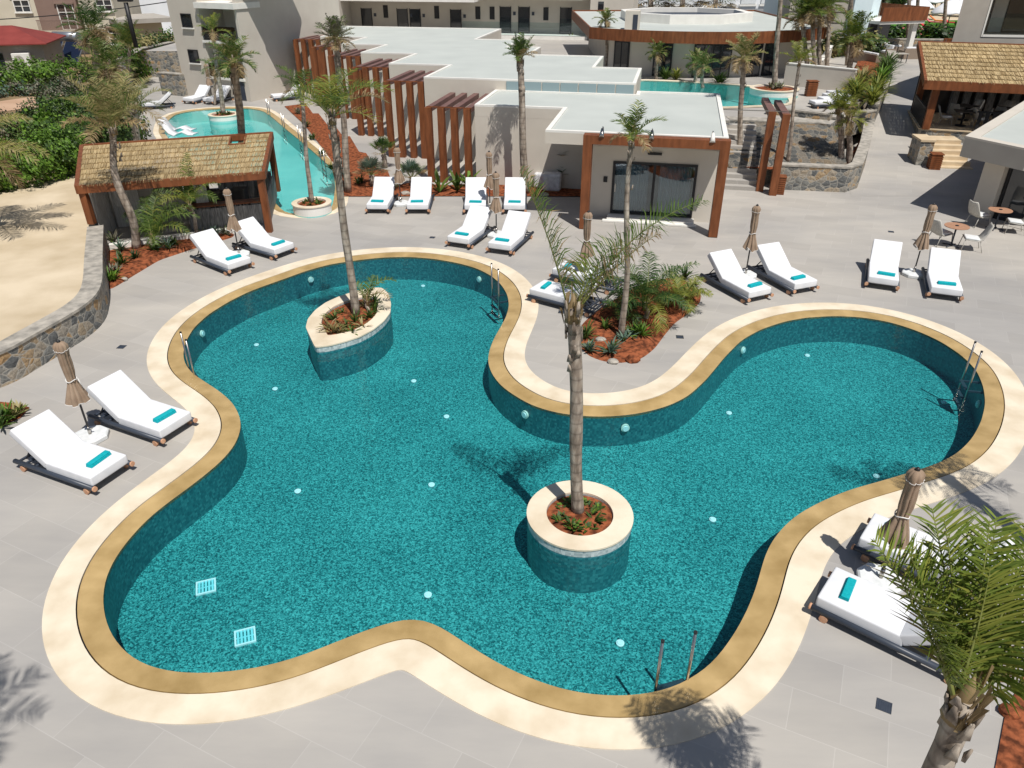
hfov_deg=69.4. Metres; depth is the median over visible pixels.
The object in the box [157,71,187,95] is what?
stone wall
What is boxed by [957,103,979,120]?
dining table
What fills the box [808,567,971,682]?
sun lounger
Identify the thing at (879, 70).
shrub
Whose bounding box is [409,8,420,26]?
door
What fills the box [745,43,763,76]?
window
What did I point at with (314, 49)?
fin pergola
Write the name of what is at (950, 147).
stairs
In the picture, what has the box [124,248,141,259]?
plant
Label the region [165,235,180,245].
plant
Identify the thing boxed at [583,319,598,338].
plant
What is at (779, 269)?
sun lounger
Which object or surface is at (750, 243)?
closed umbrella
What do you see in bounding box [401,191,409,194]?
loose rock
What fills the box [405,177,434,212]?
sun lounger
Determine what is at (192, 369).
pool ladder
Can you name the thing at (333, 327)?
plant
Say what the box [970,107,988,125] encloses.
cafe chair
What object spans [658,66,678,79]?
shrub
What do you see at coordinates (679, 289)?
shrub
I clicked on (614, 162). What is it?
sliding door
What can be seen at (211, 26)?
palm tree
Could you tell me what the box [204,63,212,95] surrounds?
closed umbrella
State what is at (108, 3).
window
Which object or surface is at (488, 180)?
closed umbrella
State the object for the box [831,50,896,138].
stone wall
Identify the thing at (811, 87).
litter bin
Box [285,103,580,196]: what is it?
fin bed
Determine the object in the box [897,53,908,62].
terrace table
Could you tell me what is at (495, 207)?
closed umbrella
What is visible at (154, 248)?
plant
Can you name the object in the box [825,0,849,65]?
palm tree
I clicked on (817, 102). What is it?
flat lounger
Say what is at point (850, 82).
shrub
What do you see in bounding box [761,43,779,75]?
window
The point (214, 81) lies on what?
palm tree
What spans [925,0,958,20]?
beach sand
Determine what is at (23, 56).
air conditioner
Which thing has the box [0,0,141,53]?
old house
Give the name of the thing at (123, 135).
shrub
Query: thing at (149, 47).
stone wall
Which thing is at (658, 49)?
palm tree
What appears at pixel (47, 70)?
hedge
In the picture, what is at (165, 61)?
terrace edge
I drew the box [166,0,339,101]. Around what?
apartment block
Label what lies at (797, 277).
rolled towel
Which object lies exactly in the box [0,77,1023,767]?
paving
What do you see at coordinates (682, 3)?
fan palm
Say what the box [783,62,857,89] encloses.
wall
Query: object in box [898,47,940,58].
terrace sofa
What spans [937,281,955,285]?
rolled towel
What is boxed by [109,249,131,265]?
plant
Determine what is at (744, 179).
stairs
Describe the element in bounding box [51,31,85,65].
solar heater
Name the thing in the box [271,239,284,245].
rolled towel
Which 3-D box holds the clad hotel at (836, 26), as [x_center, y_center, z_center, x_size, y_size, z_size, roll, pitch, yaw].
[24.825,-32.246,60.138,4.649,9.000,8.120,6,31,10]
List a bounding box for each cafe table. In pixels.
[942,222,969,247]
[985,206,1012,230]
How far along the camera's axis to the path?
35.46 m
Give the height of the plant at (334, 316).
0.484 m
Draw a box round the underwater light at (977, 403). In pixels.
[975,400,980,407]
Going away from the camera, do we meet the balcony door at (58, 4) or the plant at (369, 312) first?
the plant at (369, 312)
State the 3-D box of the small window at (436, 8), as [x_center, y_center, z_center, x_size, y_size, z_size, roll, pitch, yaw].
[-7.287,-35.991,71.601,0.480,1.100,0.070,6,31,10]
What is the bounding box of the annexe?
[108,13,170,48]
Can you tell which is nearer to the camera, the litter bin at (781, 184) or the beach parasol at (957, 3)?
the litter bin at (781, 184)
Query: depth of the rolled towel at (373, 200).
29.39 m
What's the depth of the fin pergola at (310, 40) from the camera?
53.28 m
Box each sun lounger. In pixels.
[9,409,134,494]
[86,370,197,445]
[139,92,175,108]
[182,85,210,103]
[189,228,254,275]
[201,85,233,103]
[232,217,297,259]
[270,85,299,101]
[365,177,398,212]
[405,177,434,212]
[445,205,495,248]
[463,177,487,213]
[485,210,533,254]
[502,177,526,212]
[526,276,606,316]
[549,258,623,294]
[700,249,773,302]
[748,242,819,293]
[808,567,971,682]
[851,513,1014,597]
[864,239,902,290]
[921,247,963,300]
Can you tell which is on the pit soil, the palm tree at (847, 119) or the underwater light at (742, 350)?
the palm tree at (847, 119)
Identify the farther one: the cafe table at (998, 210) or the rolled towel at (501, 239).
the cafe table at (998, 210)
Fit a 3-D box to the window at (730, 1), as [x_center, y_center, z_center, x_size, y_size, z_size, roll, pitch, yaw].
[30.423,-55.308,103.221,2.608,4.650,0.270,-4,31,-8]
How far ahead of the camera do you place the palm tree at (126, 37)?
55.11 m
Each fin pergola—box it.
[293,35,323,92]
[311,41,345,104]
[328,49,366,119]
[352,58,397,136]
[383,70,434,158]
[424,92,487,182]
[723,97,790,195]
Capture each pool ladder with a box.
[179,331,197,376]
[280,113,286,141]
[297,126,303,156]
[319,147,327,182]
[490,263,507,320]
[654,630,697,691]
[953,341,982,411]
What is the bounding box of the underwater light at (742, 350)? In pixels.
[740,347,745,353]
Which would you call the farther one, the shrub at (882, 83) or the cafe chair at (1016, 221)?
the shrub at (882, 83)
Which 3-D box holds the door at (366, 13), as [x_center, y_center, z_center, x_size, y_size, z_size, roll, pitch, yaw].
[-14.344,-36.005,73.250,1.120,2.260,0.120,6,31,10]
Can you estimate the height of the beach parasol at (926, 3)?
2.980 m
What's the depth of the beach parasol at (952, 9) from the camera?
69.79 m
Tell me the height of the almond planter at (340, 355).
1.050 m
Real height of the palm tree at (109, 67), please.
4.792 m
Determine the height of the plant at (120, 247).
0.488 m
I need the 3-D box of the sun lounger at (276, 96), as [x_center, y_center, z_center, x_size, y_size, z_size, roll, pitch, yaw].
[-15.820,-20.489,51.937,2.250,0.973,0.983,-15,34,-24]
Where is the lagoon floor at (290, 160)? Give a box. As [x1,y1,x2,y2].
[169,120,334,213]
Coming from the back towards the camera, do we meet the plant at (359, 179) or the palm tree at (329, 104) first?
the plant at (359, 179)
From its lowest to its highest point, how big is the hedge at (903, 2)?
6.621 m
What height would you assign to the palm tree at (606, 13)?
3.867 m
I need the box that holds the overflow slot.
[77,302,1003,660]
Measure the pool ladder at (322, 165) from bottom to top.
1.500 m
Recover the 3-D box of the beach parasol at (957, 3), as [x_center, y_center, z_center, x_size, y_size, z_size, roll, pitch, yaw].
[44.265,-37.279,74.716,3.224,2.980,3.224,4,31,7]
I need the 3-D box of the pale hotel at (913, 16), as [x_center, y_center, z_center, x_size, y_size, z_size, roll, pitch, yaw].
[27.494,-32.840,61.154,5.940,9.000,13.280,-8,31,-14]
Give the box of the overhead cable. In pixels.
[0,1,166,19]
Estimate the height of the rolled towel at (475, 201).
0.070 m
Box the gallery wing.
[339,0,637,39]
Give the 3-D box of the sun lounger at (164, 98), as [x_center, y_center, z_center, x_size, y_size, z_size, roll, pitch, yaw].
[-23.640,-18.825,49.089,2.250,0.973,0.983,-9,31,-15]
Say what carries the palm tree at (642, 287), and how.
on the red bed at (640, 346)
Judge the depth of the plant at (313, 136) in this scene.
40.78 m
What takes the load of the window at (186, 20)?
in the apartment block at (273, 29)
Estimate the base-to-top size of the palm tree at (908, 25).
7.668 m
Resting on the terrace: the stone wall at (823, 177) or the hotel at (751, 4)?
the hotel at (751, 4)
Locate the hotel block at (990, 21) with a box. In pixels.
[952,0,1023,53]
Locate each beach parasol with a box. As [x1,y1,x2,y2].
[905,0,922,5]
[920,0,934,8]
[927,0,943,3]
[931,1,959,14]
[936,0,961,26]
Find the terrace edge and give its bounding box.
[146,51,867,145]
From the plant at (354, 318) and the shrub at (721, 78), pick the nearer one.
the plant at (354, 318)
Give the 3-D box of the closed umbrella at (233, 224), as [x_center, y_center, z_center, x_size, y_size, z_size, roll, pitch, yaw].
[-9.334,-5.405,24.750,0.684,2.360,0.684,17,34,26]
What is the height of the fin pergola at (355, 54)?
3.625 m
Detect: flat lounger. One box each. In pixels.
[808,99,849,108]
[817,96,858,102]
[822,92,862,98]
[826,90,847,92]
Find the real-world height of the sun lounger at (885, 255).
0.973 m
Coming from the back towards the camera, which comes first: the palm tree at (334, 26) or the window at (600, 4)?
the window at (600, 4)
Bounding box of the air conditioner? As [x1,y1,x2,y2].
[11,53,31,66]
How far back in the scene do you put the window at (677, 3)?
103.58 m
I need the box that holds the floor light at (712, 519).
[709,517,715,522]
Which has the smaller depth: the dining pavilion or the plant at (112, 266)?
the plant at (112, 266)
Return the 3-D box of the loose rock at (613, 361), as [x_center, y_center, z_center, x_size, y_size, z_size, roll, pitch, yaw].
[2.560,-0.577,18.726,0.288,0.148,0.211,0,30,0]
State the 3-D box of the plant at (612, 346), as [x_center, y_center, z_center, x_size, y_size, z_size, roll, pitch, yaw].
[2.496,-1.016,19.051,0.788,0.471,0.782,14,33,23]
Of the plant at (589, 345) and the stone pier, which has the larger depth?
the stone pier
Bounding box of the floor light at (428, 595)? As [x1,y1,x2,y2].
[424,591,431,598]
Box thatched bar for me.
[74,131,280,235]
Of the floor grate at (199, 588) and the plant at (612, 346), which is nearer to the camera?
the floor grate at (199, 588)
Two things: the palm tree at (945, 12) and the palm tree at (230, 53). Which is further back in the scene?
the palm tree at (945, 12)
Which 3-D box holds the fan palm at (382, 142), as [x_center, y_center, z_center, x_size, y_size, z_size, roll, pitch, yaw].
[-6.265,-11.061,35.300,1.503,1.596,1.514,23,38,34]
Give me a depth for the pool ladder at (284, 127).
43.27 m
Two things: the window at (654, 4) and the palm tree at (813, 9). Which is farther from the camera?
the window at (654, 4)
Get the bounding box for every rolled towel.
[86,450,110,467]
[153,408,175,422]
[225,254,241,260]
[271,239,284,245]
[371,199,383,201]
[455,231,468,235]
[469,200,481,202]
[495,237,508,241]
[508,200,520,202]
[540,281,551,288]
[747,281,762,287]
[790,274,805,279]
[839,577,856,601]
[877,271,895,276]
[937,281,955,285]
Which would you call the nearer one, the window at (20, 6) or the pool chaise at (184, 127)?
the pool chaise at (184, 127)
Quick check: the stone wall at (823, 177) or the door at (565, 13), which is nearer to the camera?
the stone wall at (823, 177)
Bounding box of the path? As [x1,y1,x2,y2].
[850,61,984,195]
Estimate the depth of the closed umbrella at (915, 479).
11.51 m
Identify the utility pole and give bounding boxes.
[117,0,137,46]
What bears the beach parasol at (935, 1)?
on the beach sand
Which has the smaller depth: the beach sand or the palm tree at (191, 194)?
the palm tree at (191, 194)
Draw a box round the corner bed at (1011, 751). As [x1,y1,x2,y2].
[995,677,1023,767]
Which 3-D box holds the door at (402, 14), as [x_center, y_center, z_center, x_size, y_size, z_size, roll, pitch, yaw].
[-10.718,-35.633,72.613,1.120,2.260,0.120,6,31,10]
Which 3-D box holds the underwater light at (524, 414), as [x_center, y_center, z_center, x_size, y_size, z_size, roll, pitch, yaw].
[0.298,0.720,17.320,0.200,0.200,0.075,27,40,38]
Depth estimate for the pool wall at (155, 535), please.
19.41 m
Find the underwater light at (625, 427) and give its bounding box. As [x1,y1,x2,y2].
[621,424,629,431]
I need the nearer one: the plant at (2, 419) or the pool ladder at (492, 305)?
the plant at (2, 419)
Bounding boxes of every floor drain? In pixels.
[116,345,126,348]
[676,335,683,338]
[875,698,892,714]
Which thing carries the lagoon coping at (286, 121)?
on the paving
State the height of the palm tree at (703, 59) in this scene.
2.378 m
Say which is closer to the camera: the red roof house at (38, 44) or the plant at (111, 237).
the plant at (111, 237)
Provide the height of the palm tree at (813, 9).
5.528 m
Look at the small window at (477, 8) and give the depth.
70.85 m
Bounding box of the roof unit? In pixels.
[624,10,640,29]
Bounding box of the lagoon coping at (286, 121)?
[153,106,348,217]
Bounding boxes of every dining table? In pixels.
[954,109,975,126]
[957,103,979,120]
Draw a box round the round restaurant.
[571,7,826,77]
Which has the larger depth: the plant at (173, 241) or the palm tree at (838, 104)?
the palm tree at (838, 104)
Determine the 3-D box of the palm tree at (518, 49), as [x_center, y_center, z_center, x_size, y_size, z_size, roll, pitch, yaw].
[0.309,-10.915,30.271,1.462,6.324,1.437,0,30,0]
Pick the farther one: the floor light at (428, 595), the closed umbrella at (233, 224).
the closed umbrella at (233, 224)
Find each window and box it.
[0,53,5,66]
[12,0,32,13]
[96,0,114,12]
[105,27,120,45]
[180,13,193,28]
[187,49,200,64]
[383,5,387,17]
[434,6,438,18]
[475,6,479,18]
[490,7,494,19]
[543,7,548,19]
[598,2,603,9]
[613,41,629,67]
[646,0,666,6]
[652,43,673,75]
[671,0,691,6]
[691,44,732,76]
[719,0,736,6]
[739,0,756,5]
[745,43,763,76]
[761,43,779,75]
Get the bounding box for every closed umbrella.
[52,339,109,444]
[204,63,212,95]
[223,187,249,256]
[392,146,407,206]
[484,151,493,212]
[487,171,501,238]
[574,210,593,287]
[742,204,760,278]
[856,467,925,593]
[901,203,937,278]
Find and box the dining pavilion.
[907,41,1023,142]
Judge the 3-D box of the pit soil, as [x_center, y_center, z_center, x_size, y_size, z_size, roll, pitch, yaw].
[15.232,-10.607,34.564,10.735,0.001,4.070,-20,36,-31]
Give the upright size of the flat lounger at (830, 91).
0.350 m
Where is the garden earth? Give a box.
[0,54,149,185]
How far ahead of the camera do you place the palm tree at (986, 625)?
5.46 m
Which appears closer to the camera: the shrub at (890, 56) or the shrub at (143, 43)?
the shrub at (890, 56)
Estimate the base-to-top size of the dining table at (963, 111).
0.760 m
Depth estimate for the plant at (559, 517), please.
13.37 m
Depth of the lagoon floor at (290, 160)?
38.39 m
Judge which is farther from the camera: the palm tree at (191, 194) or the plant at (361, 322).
the palm tree at (191, 194)
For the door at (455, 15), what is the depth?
71.53 m
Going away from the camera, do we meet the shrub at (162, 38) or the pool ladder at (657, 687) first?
the pool ladder at (657, 687)
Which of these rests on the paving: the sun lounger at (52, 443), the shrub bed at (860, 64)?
the sun lounger at (52, 443)
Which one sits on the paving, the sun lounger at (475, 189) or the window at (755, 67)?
the sun lounger at (475, 189)
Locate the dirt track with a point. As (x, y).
(8, 105)
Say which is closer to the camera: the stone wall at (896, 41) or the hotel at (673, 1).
the stone wall at (896, 41)
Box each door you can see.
[53,2,77,29]
[240,82,246,100]
[361,8,372,25]
[396,8,408,26]
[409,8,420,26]
[450,9,461,27]
[500,6,510,32]
[518,6,529,32]
[559,7,571,33]
[610,161,697,217]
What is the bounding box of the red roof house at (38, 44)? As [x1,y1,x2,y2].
[0,25,65,75]
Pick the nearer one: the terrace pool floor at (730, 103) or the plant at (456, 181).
the plant at (456, 181)
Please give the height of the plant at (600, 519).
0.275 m
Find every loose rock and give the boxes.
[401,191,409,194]
[539,192,548,196]
[590,330,602,335]
[595,337,605,340]
[607,358,618,363]
[625,355,640,363]
[998,703,1021,719]
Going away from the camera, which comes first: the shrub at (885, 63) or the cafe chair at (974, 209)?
the cafe chair at (974, 209)
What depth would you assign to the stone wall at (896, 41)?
60.10 m
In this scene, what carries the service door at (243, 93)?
in the apartment block at (273, 29)
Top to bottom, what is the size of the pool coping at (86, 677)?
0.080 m
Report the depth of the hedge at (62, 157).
30.16 m
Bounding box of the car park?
[741,8,763,11]
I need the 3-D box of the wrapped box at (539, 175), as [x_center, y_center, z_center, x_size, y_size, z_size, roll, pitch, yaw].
[1.348,-8.966,32.516,0.782,0.671,0.520,6,31,10]
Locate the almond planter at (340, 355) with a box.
[306,288,392,380]
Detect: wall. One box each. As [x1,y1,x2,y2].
[0,225,109,387]
[103,257,984,642]
[115,41,174,85]
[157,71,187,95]
[165,108,334,186]
[640,81,788,108]
[726,116,846,182]
[766,107,832,120]
[780,118,874,191]
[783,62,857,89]
[822,45,832,65]
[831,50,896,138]
[867,38,943,49]
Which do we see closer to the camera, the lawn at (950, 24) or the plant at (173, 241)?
the plant at (173, 241)
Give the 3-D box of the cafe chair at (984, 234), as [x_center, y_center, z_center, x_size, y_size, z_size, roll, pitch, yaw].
[16.082,-5.113,25.622,0.822,0.984,0.580,10,32,16]
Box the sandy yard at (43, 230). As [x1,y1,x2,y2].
[0,172,94,340]
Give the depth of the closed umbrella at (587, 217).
22.32 m
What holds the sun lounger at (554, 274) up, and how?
on the paving
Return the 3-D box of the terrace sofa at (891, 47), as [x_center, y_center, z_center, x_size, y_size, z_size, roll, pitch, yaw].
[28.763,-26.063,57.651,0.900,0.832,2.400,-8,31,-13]
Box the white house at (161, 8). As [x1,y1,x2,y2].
[139,0,172,33]
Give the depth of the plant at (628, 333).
19.69 m
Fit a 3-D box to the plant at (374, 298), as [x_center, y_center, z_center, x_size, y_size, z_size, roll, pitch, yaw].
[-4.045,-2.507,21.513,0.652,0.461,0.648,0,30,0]
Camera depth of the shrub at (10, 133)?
40.33 m
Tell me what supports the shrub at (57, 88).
on the garden earth
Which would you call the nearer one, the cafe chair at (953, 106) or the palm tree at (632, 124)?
the palm tree at (632, 124)
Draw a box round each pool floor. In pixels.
[117,280,973,694]
[721,99,747,105]
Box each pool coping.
[42,247,1023,749]
[641,79,792,107]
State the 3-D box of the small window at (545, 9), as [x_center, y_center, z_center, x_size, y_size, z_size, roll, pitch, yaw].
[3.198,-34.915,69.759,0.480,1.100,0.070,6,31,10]
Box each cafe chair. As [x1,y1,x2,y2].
[929,219,953,246]
[936,105,952,125]
[947,103,963,121]
[958,222,993,252]
[964,199,990,227]
[968,99,984,114]
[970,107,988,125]
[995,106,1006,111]
[1001,218,1023,233]
[1003,100,1015,110]
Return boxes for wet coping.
[77,252,1003,717]
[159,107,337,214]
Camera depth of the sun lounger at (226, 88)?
51.21 m
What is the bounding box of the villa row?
[320,26,730,236]
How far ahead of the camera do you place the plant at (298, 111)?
47.24 m
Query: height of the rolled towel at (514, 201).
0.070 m
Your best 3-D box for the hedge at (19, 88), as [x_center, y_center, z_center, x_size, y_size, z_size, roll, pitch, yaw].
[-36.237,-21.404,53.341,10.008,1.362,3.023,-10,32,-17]
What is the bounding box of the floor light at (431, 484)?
[428,482,434,487]
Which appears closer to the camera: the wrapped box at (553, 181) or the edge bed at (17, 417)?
the edge bed at (17, 417)
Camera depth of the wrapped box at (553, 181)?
31.86 m
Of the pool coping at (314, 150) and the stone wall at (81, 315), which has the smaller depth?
the stone wall at (81, 315)
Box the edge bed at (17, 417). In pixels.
[0,402,28,424]
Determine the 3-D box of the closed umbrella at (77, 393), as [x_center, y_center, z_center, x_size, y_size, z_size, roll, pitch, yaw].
[-9.010,0.140,15.260,0.684,2.360,0.684,-9,31,-15]
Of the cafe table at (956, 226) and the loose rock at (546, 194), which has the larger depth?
the loose rock at (546, 194)
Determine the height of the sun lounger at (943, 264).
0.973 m
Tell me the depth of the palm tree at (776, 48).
40.81 m
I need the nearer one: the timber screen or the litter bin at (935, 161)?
the litter bin at (935, 161)
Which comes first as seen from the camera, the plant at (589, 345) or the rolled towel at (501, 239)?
the plant at (589, 345)
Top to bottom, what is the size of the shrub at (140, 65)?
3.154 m
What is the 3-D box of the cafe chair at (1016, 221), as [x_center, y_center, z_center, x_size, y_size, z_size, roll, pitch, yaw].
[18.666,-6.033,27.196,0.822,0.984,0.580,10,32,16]
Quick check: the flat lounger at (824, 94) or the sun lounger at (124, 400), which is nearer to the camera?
the sun lounger at (124, 400)
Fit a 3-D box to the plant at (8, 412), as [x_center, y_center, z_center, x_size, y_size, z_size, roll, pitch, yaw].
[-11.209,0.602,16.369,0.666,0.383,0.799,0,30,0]
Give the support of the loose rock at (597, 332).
on the red bed at (640, 346)
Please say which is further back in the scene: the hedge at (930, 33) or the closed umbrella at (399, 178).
the hedge at (930, 33)
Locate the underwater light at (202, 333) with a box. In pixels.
[200,330,204,336]
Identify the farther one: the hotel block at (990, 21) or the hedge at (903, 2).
the hedge at (903, 2)
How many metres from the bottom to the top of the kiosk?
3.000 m
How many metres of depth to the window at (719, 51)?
46.98 m
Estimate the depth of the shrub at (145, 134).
39.29 m
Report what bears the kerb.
on the paving
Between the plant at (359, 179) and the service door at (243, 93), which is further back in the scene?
the service door at (243, 93)
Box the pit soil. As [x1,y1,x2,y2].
[751,139,860,169]
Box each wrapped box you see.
[533,172,543,187]
[542,171,561,191]
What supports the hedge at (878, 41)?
on the terrace
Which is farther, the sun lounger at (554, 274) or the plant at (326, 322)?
the sun lounger at (554, 274)
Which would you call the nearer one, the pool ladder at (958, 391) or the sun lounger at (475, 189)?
the pool ladder at (958, 391)
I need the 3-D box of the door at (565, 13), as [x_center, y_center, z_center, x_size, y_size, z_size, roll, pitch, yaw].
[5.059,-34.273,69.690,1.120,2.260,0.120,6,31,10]
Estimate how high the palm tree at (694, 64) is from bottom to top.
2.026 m
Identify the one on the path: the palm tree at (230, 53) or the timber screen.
the timber screen
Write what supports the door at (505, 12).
in the gallery wing
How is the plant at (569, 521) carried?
in the round planter at (560, 556)
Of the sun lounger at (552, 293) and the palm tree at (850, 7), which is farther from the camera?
the palm tree at (850, 7)
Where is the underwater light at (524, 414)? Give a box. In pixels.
[521,410,528,418]
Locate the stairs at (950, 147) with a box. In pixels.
[930,136,972,169]
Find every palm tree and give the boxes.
[0,112,48,189]
[55,0,124,76]
[58,70,147,249]
[70,33,140,91]
[87,69,172,158]
[106,15,151,71]
[120,188,198,247]
[151,152,220,232]
[195,12,232,113]
[195,55,229,105]
[204,31,260,170]
[274,65,324,202]
[284,67,395,314]
[314,13,356,192]
[356,274,395,309]
[502,32,536,193]
[519,165,710,513]
[591,7,617,66]
[598,252,700,334]
[608,99,665,336]
[645,37,668,78]
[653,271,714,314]
[682,48,706,81]
[685,45,720,88]
[721,31,768,144]
[772,0,782,86]
[780,37,818,161]
[782,0,821,63]
[788,0,834,64]
[800,0,843,64]
[822,87,857,158]
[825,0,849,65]
[828,97,868,163]
[830,9,880,67]
[845,0,852,65]
[862,498,1023,767]
[905,0,910,37]
[916,0,919,28]
[942,0,947,27]
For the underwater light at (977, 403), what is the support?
on the pool wall at (155, 535)
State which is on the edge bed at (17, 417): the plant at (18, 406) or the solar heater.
the plant at (18, 406)
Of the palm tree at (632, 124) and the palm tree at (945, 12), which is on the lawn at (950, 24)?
the palm tree at (945, 12)
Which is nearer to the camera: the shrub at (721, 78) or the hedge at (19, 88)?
the shrub at (721, 78)
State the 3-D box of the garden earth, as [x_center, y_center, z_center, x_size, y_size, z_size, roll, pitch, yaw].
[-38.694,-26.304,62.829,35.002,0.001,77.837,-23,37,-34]
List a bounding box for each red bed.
[109,233,233,288]
[581,278,700,362]
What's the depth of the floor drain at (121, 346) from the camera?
19.50 m
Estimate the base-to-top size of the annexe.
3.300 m
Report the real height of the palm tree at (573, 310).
6.308 m
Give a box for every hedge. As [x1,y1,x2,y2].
[0,54,91,89]
[0,76,87,97]
[0,115,97,191]
[816,27,891,57]
[882,0,941,4]
[888,21,956,38]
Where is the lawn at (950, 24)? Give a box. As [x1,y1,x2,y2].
[890,20,957,33]
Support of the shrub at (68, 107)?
on the garden earth
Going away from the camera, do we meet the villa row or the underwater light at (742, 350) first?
the underwater light at (742, 350)
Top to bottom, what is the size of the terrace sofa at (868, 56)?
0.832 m
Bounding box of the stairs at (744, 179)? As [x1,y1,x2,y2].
[724,123,756,190]
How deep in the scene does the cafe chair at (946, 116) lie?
38.95 m
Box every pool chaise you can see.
[157,117,196,130]
[158,121,198,136]
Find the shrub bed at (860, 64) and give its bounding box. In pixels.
[841,61,878,95]
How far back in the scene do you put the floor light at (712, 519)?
14.80 m
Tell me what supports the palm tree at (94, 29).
on the garden earth
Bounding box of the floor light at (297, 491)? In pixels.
[294,489,300,493]
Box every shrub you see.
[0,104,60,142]
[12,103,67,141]
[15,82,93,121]
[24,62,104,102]
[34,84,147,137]
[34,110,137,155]
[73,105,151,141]
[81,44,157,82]
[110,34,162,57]
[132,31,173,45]
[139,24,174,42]
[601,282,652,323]
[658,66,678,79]
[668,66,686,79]
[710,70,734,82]
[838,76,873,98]
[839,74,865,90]
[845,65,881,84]
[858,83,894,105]
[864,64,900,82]
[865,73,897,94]
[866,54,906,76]
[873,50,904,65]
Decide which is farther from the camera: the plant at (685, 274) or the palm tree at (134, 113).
the palm tree at (134, 113)
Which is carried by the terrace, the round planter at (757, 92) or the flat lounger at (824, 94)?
the flat lounger at (824, 94)
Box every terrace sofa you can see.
[853,50,886,62]
[873,44,897,56]
[895,43,904,50]
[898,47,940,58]
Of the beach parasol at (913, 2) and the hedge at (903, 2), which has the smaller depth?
the beach parasol at (913, 2)
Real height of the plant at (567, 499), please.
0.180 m
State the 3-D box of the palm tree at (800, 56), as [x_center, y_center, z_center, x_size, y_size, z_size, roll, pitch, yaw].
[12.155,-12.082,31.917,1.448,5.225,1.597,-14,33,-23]
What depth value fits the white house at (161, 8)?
90.07 m
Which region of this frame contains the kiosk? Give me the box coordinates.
[960,101,1023,229]
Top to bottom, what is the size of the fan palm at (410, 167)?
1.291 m
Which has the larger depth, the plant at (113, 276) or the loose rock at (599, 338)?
the plant at (113, 276)
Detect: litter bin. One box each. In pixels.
[777,174,786,194]
[804,80,819,96]
[926,152,944,169]
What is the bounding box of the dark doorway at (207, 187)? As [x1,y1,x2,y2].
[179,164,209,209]
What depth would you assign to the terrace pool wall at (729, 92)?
45.54 m
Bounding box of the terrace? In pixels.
[147,38,917,123]
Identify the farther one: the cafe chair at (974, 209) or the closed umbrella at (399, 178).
the closed umbrella at (399, 178)
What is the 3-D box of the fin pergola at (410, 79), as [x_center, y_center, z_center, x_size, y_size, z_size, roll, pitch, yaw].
[-4.821,-14.021,38.240,2.081,3.625,4.141,6,31,10]
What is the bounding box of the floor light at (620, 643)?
[616,639,623,647]
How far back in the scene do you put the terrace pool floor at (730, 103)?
44.05 m
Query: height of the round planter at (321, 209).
1.229 m
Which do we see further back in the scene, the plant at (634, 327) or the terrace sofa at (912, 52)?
the terrace sofa at (912, 52)
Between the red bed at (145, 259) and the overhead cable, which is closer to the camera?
the red bed at (145, 259)
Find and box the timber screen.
[941,38,959,51]
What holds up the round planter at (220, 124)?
on the lagoon floor at (290, 160)
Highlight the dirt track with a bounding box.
[0,93,61,110]
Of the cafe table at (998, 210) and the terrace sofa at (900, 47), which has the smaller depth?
the cafe table at (998, 210)
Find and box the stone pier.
[907,134,936,165]
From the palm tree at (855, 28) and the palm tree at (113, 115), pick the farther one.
the palm tree at (855, 28)
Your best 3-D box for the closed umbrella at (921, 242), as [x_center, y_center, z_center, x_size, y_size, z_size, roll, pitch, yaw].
[12.929,-4.526,23.245,0.684,2.360,0.684,14,33,23]
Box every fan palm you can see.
[351,155,390,185]
[369,135,395,168]
[392,158,428,185]
[638,0,676,7]
[655,0,709,6]
[689,0,744,8]
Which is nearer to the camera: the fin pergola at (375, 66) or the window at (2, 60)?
the fin pergola at (375, 66)
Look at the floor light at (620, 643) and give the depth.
12.16 m
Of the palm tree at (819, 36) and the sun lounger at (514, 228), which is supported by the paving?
the sun lounger at (514, 228)
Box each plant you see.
[0,398,27,420]
[0,402,15,428]
[2,400,29,417]
[106,230,128,242]
[107,267,123,280]
[108,262,121,271]
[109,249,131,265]
[110,239,130,250]
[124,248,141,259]
[144,241,162,250]
[155,236,175,248]
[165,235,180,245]
[204,225,222,233]
[218,225,232,235]
[292,107,300,113]
[308,133,316,139]
[315,314,338,330]
[322,307,338,320]
[323,320,348,333]
[329,324,347,333]
[338,316,352,328]
[341,324,363,334]
[342,308,366,322]
[351,316,370,327]
[354,174,363,183]
[359,295,370,306]
[360,307,377,318]
[370,291,380,305]
[371,300,382,312]
[432,168,453,192]
[450,170,468,190]
[460,169,481,183]
[551,510,565,525]
[557,494,570,503]
[563,514,576,526]
[565,519,584,535]
[579,521,599,532]
[581,338,601,351]
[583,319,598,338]
[584,499,597,507]
[585,511,605,527]
[590,505,599,514]
[595,501,605,508]
[597,336,623,353]
[599,317,614,328]
[616,326,639,340]
[625,319,640,332]
[627,321,655,336]
[677,266,697,278]
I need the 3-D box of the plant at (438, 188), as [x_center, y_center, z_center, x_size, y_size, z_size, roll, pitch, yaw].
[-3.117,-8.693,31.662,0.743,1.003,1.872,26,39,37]
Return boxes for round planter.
[208,111,237,134]
[291,196,331,217]
[527,480,633,592]
[747,84,799,105]
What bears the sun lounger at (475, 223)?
on the paving
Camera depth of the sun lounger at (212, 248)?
24.33 m
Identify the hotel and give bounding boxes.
[638,0,712,7]
[718,0,764,8]
[763,0,929,51]
[782,0,848,52]
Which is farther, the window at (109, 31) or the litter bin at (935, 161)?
the window at (109, 31)
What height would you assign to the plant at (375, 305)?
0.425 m
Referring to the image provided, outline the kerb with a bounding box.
[108,228,233,249]
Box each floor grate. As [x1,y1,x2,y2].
[196,577,215,595]
[234,626,256,647]
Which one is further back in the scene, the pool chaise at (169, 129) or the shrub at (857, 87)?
the pool chaise at (169, 129)

